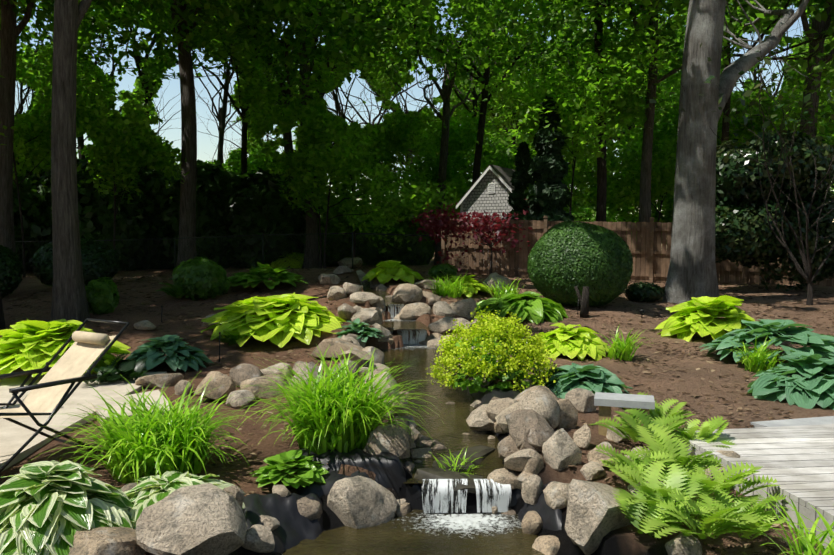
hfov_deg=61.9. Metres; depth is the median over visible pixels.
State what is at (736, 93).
tree
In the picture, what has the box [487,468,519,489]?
rock
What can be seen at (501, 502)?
waterfalls
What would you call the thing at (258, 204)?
shrub
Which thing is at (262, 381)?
rock
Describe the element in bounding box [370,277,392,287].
rock
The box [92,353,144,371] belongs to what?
astilbe
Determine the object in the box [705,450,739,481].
rock
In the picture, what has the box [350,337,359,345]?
rock
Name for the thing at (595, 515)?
rock
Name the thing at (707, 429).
fern
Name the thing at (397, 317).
rock
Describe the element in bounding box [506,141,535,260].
arborvitae
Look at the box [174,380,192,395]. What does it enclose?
rock
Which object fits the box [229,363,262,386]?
rock
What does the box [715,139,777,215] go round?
rhododendron
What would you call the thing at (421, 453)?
rock
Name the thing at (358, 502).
rock
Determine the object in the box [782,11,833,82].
wood tree
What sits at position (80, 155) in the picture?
wood tree
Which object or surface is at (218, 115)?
tree
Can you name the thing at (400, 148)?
tree
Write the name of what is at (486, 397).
pond liner
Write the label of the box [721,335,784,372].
grass tuft
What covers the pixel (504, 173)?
shed roof
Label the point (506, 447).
rock
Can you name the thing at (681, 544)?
rock
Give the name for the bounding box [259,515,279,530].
rock
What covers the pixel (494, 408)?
rock
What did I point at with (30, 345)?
hosta
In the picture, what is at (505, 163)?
tree
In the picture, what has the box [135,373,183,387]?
rock
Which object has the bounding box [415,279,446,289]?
rock
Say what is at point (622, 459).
fern
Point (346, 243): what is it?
shrub
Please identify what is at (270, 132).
tree
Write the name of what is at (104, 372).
astilbe
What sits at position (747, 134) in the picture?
tree
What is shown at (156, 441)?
daylily grass
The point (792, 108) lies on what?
tree
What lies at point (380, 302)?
rock
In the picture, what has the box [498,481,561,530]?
pond liner
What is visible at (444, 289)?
grass tuft
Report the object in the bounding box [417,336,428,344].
rock
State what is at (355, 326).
blue hosta bank
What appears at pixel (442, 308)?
rock
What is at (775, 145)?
rhododendron
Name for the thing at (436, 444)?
rock
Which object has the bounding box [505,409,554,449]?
rock
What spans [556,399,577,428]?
rock
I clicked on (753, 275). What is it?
fence
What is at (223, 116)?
wood tree
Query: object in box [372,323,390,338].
rock
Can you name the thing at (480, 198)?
shed walls
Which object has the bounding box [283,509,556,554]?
pond water
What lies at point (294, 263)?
green hosta
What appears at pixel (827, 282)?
fence
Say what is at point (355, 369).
rock
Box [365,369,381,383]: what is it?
rock
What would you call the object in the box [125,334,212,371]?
blue hosta
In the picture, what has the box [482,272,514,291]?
rock
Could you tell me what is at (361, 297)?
rock
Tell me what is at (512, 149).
sapling
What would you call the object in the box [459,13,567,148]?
wood tree
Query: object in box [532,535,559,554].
rock
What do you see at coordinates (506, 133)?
tree
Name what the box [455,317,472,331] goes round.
rock
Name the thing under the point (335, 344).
rock
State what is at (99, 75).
tree
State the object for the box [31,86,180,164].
sapling
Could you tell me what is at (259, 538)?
rock
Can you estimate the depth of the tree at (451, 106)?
62.67 m
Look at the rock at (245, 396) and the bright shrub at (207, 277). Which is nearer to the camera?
the rock at (245, 396)
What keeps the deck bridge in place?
on the terrain at (634, 541)
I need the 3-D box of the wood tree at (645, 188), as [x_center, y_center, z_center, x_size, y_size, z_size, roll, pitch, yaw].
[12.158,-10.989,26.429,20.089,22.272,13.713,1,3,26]
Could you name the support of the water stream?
on the terrain at (634, 541)
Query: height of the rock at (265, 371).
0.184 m
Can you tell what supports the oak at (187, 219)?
on the terrain at (634, 541)
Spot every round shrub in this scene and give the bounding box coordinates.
[0,245,23,297]
[29,238,122,286]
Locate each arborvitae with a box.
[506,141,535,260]
[522,96,573,225]
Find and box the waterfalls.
[382,304,510,512]
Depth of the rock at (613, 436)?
5.80 m
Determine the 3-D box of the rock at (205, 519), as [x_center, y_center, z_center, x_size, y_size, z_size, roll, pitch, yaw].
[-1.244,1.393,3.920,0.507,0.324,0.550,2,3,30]
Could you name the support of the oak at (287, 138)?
on the terrain at (634, 541)
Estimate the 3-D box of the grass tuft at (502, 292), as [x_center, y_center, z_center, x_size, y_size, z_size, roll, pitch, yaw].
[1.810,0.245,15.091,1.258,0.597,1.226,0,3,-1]
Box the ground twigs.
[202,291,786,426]
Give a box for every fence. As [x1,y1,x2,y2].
[15,232,440,276]
[441,214,474,273]
[475,219,509,275]
[510,219,543,276]
[543,216,563,232]
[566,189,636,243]
[583,221,616,233]
[617,222,649,281]
[649,217,671,282]
[715,259,742,282]
[742,255,818,285]
[818,273,833,285]
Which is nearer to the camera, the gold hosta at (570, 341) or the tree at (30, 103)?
the gold hosta at (570, 341)
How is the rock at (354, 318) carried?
on the terrain at (634, 541)
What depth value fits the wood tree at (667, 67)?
50.59 m
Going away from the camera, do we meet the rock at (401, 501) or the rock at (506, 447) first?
the rock at (401, 501)
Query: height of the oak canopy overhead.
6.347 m
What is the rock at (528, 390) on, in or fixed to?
on the terrain at (634, 541)
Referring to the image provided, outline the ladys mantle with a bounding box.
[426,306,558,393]
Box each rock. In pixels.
[68,527,146,554]
[121,482,139,491]
[133,320,156,330]
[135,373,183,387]
[135,483,247,554]
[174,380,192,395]
[194,371,235,400]
[202,314,218,326]
[223,485,243,508]
[225,390,255,408]
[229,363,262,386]
[240,373,289,398]
[242,524,274,552]
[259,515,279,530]
[260,363,292,375]
[272,484,290,496]
[278,369,291,378]
[290,362,323,389]
[291,361,307,372]
[297,497,322,520]
[311,337,362,357]
[318,273,339,284]
[325,359,358,381]
[327,286,346,299]
[327,476,397,528]
[333,266,351,273]
[337,257,362,267]
[337,303,356,320]
[337,350,371,367]
[340,335,352,342]
[343,282,362,295]
[346,334,365,347]
[350,292,378,303]
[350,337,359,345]
[351,314,370,321]
[352,308,377,321]
[353,305,361,311]
[356,270,367,280]
[359,316,369,323]
[359,367,371,373]
[362,346,384,367]
[363,424,409,458]
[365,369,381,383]
[367,371,399,395]
[369,307,382,324]
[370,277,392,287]
[370,363,389,371]
[371,296,384,309]
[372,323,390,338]
[374,388,394,399]
[376,284,386,289]
[378,334,393,344]
[384,397,407,417]
[384,410,394,417]
[391,283,422,303]
[391,415,410,422]
[391,417,409,434]
[394,314,406,319]
[396,502,410,515]
[397,499,405,505]
[399,302,432,319]
[404,461,414,470]
[408,415,415,428]
[408,435,415,448]
[409,426,420,437]
[410,448,431,458]
[412,433,431,446]
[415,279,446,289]
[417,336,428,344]
[423,291,440,305]
[425,333,443,345]
[427,337,440,347]
[428,317,455,333]
[430,439,445,448]
[433,301,456,316]
[450,298,476,319]
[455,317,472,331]
[466,404,494,430]
[470,400,480,406]
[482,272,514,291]
[483,375,493,385]
[485,398,517,421]
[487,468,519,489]
[491,506,497,513]
[494,422,505,433]
[495,402,517,432]
[497,435,519,459]
[501,508,515,514]
[504,449,544,470]
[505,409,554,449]
[512,471,532,489]
[514,385,557,401]
[514,389,559,429]
[520,379,533,390]
[520,424,541,451]
[521,474,543,504]
[521,511,542,534]
[522,450,543,474]
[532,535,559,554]
[536,368,551,379]
[542,428,581,470]
[543,481,568,509]
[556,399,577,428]
[565,388,595,412]
[565,479,630,554]
[573,424,590,448]
[580,462,605,480]
[587,442,614,466]
[606,423,627,442]
[627,482,665,494]
[631,446,655,465]
[665,533,701,554]
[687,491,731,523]
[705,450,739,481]
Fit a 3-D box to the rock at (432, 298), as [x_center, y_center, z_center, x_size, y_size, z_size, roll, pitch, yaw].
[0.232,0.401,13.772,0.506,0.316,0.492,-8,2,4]
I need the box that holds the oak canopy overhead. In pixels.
[0,0,750,84]
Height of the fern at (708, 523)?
0.258 m
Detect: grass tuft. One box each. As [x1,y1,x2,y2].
[424,271,472,297]
[431,446,481,475]
[478,277,523,298]
[597,324,655,360]
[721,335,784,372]
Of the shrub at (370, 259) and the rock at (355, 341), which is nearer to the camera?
the rock at (355, 341)
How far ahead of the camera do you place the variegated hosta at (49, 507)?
3.87 m
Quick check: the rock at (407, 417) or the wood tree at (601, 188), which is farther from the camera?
the wood tree at (601, 188)
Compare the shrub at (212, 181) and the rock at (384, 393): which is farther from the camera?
the shrub at (212, 181)
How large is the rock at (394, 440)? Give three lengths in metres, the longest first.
0.370 x 0.340 x 0.263 m
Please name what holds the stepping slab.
on the terrain at (634, 541)
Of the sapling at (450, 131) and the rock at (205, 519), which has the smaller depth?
the rock at (205, 519)
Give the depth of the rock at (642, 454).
5.21 m
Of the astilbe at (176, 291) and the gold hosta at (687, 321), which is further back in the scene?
the astilbe at (176, 291)
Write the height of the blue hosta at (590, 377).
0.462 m
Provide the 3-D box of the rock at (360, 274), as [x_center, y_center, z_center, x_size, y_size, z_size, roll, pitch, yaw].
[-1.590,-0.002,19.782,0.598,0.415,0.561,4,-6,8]
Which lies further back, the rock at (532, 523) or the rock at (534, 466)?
the rock at (534, 466)
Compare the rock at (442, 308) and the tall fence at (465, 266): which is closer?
the rock at (442, 308)
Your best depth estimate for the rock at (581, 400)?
6.78 m
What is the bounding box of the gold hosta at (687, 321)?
[655,295,754,341]
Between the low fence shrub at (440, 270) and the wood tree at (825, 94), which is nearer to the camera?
the low fence shrub at (440, 270)
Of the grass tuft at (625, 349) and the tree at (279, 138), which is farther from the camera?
the tree at (279, 138)
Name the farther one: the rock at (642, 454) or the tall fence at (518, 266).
the tall fence at (518, 266)
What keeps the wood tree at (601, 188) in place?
on the terrain at (634, 541)
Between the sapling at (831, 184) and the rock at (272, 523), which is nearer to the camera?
the rock at (272, 523)
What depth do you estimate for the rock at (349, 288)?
13.64 m
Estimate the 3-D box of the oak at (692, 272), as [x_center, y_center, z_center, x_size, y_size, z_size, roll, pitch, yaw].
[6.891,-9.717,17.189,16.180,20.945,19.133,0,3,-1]
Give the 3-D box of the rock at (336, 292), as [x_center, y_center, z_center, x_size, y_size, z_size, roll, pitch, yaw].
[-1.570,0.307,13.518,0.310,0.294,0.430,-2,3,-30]
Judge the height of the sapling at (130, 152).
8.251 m
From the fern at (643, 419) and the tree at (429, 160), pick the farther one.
the tree at (429, 160)
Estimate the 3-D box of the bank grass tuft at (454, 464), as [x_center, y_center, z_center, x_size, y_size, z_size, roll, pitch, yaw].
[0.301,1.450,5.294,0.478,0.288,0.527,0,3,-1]
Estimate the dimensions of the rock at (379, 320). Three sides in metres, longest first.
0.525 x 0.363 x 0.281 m
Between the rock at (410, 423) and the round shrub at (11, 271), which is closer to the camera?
the rock at (410, 423)
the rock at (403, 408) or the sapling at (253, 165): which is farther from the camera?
the sapling at (253, 165)
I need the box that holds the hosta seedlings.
[249,450,328,488]
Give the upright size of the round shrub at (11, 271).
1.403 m
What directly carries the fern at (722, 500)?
on the terrain at (634, 541)
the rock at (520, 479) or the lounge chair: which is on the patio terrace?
the lounge chair
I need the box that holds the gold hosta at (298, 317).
[201,292,345,347]
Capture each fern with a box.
[591,408,689,444]
[595,444,695,483]
[610,460,715,515]
[616,489,691,538]
[618,392,694,425]
[630,423,726,474]
[638,485,760,538]
[639,469,717,514]
[668,486,787,538]
[669,416,734,447]
[679,461,779,506]
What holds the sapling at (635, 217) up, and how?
on the terrain at (634, 541)
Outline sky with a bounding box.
[14,0,833,248]
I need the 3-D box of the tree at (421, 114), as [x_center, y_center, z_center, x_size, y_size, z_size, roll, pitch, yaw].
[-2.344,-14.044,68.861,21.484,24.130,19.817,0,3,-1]
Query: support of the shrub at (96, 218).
on the terrain at (634, 541)
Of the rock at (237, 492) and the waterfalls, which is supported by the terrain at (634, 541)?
the rock at (237, 492)
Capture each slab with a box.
[91,390,171,423]
[414,467,498,492]
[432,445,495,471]
[751,416,833,427]
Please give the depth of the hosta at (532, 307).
13.21 m
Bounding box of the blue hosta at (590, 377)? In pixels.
[542,363,631,398]
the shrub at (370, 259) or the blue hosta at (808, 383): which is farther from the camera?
the shrub at (370, 259)
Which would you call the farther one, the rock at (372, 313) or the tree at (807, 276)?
the tree at (807, 276)
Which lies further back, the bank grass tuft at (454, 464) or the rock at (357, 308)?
the rock at (357, 308)
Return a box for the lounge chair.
[0,318,129,472]
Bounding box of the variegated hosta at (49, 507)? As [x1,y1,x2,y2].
[0,460,135,554]
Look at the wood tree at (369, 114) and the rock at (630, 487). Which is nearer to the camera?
the rock at (630, 487)
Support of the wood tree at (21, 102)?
on the terrain at (634, 541)
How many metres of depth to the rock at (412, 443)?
5.60 m
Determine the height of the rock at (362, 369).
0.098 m
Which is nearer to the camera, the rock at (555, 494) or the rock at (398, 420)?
the rock at (555, 494)
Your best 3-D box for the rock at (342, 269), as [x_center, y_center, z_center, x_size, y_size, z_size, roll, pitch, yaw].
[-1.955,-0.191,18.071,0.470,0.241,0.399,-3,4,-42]
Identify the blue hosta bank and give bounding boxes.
[336,318,381,342]
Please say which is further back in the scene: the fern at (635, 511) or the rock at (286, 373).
the rock at (286, 373)
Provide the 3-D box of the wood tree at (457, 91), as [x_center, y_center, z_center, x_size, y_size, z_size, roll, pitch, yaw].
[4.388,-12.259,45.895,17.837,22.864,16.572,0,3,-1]
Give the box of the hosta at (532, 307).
[475,291,568,323]
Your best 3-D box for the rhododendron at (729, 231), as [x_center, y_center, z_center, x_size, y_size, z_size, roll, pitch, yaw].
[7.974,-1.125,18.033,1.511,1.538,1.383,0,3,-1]
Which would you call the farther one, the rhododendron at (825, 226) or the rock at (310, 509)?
the rhododendron at (825, 226)
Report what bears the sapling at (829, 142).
on the terrain at (634, 541)
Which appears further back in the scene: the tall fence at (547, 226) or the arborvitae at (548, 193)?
the arborvitae at (548, 193)
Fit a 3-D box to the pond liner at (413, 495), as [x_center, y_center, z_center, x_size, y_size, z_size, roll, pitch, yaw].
[0.077,1.630,5.167,0.418,0.303,0.314,0,3,-1]
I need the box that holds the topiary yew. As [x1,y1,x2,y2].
[527,221,632,317]
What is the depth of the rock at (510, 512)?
4.98 m
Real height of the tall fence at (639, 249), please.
1.822 m
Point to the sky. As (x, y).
(204, 144)
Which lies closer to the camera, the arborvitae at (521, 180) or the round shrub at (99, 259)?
the round shrub at (99, 259)
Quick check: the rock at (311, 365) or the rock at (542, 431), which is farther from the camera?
the rock at (311, 365)
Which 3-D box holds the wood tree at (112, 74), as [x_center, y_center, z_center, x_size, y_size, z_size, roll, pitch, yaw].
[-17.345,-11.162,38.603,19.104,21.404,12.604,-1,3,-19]
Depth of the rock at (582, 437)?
5.50 m
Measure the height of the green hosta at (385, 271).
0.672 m
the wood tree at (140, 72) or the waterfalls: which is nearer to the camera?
the waterfalls
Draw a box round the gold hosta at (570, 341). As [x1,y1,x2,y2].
[529,323,608,360]
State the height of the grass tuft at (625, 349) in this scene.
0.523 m
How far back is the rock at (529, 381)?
7.45 m
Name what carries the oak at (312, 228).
on the terrain at (634, 541)
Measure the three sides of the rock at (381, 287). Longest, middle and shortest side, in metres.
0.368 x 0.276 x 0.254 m
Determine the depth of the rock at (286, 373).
8.25 m
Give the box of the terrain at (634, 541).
[0,249,833,554]
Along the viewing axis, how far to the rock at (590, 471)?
4.98 m
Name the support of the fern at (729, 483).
on the terrain at (634, 541)
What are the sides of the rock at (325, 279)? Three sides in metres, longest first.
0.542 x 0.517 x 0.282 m
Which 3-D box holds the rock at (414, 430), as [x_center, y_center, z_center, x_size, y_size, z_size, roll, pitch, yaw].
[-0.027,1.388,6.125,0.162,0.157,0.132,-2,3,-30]
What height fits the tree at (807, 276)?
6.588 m
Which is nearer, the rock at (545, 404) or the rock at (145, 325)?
the rock at (545, 404)
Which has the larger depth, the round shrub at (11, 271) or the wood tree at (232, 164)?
the wood tree at (232, 164)
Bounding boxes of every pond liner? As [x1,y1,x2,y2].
[243,493,322,552]
[295,448,405,497]
[399,479,450,509]
[472,384,522,434]
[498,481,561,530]
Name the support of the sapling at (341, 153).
on the terrain at (634, 541)
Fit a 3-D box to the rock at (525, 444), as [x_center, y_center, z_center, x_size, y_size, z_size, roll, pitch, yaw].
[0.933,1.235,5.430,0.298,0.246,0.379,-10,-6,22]
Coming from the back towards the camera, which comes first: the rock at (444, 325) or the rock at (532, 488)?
the rock at (444, 325)
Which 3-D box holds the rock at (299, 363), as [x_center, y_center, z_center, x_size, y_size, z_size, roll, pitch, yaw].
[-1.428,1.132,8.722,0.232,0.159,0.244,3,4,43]
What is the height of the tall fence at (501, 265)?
1.834 m
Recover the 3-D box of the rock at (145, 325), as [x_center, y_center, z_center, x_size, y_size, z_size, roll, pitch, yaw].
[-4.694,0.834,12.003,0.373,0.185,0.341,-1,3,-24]
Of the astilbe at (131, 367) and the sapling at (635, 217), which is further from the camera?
the sapling at (635, 217)
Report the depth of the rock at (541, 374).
8.10 m
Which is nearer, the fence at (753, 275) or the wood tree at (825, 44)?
the fence at (753, 275)
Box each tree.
[14,28,177,148]
[15,3,52,116]
[16,0,137,159]
[17,22,164,114]
[26,1,227,112]
[77,51,209,153]
[78,0,216,171]
[80,0,403,174]
[114,21,313,162]
[118,0,289,165]
[174,0,436,194]
[196,90,317,181]
[218,92,296,169]
[234,58,424,155]
[256,0,646,184]
[288,46,476,205]
[289,22,490,167]
[289,34,396,197]
[349,0,578,264]
[349,0,617,130]
[351,36,472,170]
[387,8,520,164]
[455,7,631,133]
[458,111,572,195]
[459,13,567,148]
[503,0,833,273]
[505,0,685,221]
[506,3,720,155]
[524,1,685,189]
[545,0,681,147]
[580,2,803,141]
[617,0,833,242]
[641,1,833,116]
[648,4,833,304]
[674,0,828,110]
[725,0,833,131]
[731,59,833,140]
[771,0,833,105]
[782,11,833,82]
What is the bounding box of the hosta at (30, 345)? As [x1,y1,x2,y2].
[0,319,130,381]
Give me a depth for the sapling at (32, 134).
24.68 m
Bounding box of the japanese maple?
[400,199,534,274]
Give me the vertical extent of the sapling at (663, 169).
10.062 m
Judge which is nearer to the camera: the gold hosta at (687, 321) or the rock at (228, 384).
the rock at (228, 384)
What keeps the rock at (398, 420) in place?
on the terrain at (634, 541)
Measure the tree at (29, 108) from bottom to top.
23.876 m
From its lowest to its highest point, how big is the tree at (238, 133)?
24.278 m
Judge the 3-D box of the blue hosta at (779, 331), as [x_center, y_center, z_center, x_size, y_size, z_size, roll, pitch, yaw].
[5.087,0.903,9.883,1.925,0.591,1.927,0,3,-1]
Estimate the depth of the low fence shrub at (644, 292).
15.68 m
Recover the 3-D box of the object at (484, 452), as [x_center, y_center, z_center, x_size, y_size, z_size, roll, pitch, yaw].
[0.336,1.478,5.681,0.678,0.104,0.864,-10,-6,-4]
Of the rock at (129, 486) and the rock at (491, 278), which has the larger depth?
the rock at (491, 278)
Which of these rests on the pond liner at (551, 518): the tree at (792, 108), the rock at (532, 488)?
the rock at (532, 488)
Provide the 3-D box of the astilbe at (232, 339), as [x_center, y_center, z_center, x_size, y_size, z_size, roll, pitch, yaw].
[-2.773,0.905,10.632,0.793,0.240,0.696,0,3,-1]
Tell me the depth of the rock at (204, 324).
12.17 m
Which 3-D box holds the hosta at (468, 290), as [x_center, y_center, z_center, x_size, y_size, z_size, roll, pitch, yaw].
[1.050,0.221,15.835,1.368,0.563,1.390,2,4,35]
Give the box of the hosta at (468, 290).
[435,275,493,297]
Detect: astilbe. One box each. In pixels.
[83,365,126,384]
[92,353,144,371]
[106,356,147,380]
[155,279,190,297]
[215,330,256,345]
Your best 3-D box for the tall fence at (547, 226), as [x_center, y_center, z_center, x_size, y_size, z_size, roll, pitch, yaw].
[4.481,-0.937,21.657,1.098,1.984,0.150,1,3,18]
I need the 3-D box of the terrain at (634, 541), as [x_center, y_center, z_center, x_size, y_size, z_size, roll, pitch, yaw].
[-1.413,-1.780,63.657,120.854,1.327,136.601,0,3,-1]
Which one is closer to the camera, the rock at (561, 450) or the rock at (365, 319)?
the rock at (561, 450)
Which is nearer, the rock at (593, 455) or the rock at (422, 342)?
the rock at (593, 455)
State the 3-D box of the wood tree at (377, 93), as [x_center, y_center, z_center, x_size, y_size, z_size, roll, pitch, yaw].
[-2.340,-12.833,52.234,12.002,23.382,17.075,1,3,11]
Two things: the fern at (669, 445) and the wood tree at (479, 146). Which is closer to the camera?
the fern at (669, 445)
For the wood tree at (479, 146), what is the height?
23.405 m
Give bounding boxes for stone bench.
[594,392,654,435]
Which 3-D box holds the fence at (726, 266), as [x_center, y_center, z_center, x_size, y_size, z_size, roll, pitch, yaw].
[8.968,-0.259,21.095,1.770,1.434,0.067,1,3,20]
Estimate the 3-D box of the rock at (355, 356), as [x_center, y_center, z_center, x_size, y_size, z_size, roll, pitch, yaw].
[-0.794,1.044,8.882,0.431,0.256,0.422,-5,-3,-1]
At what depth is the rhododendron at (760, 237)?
17.64 m
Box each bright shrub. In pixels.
[85,277,119,314]
[172,257,230,300]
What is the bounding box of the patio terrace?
[0,372,166,469]
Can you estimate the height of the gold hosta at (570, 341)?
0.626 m
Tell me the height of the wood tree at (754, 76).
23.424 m
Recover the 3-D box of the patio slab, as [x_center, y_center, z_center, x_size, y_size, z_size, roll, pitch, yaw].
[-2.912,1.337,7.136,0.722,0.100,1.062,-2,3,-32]
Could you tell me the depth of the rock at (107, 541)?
3.74 m
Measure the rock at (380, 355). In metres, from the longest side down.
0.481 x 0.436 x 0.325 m
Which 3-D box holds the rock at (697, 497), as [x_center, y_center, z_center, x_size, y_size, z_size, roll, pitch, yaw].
[1.762,1.403,4.321,0.352,0.231,0.297,6,-6,-24]
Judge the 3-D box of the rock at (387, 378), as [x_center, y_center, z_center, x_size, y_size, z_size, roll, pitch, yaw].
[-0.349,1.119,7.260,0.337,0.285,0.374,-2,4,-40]
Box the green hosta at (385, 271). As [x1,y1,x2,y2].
[362,260,424,283]
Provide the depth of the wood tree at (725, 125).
26.56 m
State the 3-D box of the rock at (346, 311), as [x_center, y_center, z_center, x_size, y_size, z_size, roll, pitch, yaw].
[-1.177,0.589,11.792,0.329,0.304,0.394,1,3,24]
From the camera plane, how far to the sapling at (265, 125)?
28.39 m
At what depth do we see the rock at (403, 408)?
6.28 m
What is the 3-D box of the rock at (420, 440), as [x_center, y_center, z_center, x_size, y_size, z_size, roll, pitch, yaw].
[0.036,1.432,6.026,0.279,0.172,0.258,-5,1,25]
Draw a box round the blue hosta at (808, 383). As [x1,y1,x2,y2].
[747,352,833,409]
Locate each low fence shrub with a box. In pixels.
[428,263,457,279]
[624,282,664,301]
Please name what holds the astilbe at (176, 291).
on the terrain at (634, 541)
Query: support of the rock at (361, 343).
on the terrain at (634, 541)
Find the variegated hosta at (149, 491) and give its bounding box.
[124,471,245,529]
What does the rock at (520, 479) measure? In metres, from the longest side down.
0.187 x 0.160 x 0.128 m
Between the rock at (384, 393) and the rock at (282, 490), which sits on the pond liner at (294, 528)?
the rock at (282, 490)
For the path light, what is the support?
on the terrain at (634, 541)
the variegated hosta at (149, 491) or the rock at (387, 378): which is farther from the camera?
the rock at (387, 378)
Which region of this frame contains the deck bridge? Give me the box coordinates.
[671,424,833,548]
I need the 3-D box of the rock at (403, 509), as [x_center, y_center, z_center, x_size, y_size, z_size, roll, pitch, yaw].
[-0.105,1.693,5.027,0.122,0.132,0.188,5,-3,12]
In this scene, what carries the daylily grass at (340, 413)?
on the terrain at (634, 541)
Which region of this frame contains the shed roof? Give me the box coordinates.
[457,164,533,206]
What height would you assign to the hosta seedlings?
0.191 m
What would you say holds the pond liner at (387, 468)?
on the terrain at (634, 541)
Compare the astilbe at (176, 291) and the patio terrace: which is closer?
the patio terrace
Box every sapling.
[0,39,132,277]
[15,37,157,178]
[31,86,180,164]
[76,73,188,248]
[76,83,171,157]
[197,28,402,267]
[204,134,316,175]
[211,127,281,170]
[270,45,458,267]
[289,76,453,257]
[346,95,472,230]
[366,104,510,218]
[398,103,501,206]
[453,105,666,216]
[464,111,569,191]
[471,1,680,214]
[529,108,739,248]
[595,118,673,249]
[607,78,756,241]
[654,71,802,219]
[664,96,833,201]
[817,121,833,220]
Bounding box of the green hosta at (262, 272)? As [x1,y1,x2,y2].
[228,262,307,289]
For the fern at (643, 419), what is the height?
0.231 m
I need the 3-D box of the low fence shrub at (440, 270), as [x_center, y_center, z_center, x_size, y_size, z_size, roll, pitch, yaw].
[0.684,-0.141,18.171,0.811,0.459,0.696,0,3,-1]
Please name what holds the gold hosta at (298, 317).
on the terrain at (634, 541)
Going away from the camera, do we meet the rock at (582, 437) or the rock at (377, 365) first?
the rock at (582, 437)
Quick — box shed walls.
[462,169,513,244]
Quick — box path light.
[639,309,644,317]
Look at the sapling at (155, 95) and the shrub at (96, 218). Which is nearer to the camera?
the shrub at (96, 218)
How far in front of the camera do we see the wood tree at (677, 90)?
50.08 m
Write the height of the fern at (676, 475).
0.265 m
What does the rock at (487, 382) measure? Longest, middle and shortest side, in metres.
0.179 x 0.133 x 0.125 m
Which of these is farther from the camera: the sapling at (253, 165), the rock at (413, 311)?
the sapling at (253, 165)
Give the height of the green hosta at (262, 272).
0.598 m
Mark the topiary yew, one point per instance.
(571, 263)
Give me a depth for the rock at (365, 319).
11.08 m
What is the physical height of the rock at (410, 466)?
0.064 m
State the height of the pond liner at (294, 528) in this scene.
0.394 m
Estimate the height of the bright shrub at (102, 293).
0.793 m
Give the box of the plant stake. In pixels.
[219,332,220,361]
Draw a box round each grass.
[26,374,265,486]
[231,344,445,454]
[717,486,833,554]
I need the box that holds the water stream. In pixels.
[360,281,504,482]
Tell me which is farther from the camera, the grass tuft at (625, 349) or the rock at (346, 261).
the rock at (346, 261)
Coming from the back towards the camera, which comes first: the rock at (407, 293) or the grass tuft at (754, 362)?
the rock at (407, 293)
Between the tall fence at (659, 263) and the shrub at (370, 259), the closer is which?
the tall fence at (659, 263)
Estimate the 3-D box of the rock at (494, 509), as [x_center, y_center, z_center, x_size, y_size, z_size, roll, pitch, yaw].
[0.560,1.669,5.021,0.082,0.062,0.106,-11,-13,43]
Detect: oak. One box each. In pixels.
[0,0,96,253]
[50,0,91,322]
[96,0,422,178]
[161,0,400,267]
[170,0,378,266]
[662,0,833,303]
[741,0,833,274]
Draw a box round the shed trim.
[456,166,511,214]
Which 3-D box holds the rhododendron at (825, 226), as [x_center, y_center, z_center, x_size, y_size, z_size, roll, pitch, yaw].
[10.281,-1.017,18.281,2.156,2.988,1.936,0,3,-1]
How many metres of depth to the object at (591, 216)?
40.15 m
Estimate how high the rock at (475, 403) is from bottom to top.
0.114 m
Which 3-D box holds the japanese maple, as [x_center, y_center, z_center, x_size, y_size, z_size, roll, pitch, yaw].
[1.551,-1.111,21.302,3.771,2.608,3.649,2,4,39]
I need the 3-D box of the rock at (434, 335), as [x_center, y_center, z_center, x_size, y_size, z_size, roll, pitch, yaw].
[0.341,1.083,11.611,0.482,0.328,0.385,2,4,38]
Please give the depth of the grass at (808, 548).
3.58 m
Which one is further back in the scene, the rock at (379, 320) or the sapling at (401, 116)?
the sapling at (401, 116)
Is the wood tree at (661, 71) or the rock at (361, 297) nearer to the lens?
the rock at (361, 297)
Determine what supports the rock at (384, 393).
on the terrain at (634, 541)
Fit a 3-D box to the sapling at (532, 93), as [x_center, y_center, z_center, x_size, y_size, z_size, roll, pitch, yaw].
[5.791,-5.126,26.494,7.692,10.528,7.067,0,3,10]
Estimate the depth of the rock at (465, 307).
12.72 m
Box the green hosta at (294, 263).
[271,252,303,267]
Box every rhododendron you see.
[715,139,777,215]
[715,196,801,268]
[715,205,748,262]
[739,129,833,206]
[756,184,833,290]
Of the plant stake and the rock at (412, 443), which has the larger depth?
the plant stake
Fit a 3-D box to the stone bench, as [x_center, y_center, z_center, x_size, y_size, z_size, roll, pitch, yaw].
[1.792,1.204,6.024,0.493,0.340,0.271,1,3,17]
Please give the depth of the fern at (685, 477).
4.39 m
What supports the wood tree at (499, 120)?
on the terrain at (634, 541)
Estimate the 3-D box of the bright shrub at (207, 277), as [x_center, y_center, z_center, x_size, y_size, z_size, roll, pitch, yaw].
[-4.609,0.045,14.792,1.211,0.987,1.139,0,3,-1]
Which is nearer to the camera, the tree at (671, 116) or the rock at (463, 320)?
the rock at (463, 320)
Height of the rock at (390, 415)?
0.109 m
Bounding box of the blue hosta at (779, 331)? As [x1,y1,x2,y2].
[700,319,833,365]
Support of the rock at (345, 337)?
on the terrain at (634, 541)
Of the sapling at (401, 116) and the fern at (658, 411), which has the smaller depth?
the fern at (658, 411)
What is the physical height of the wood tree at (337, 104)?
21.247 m

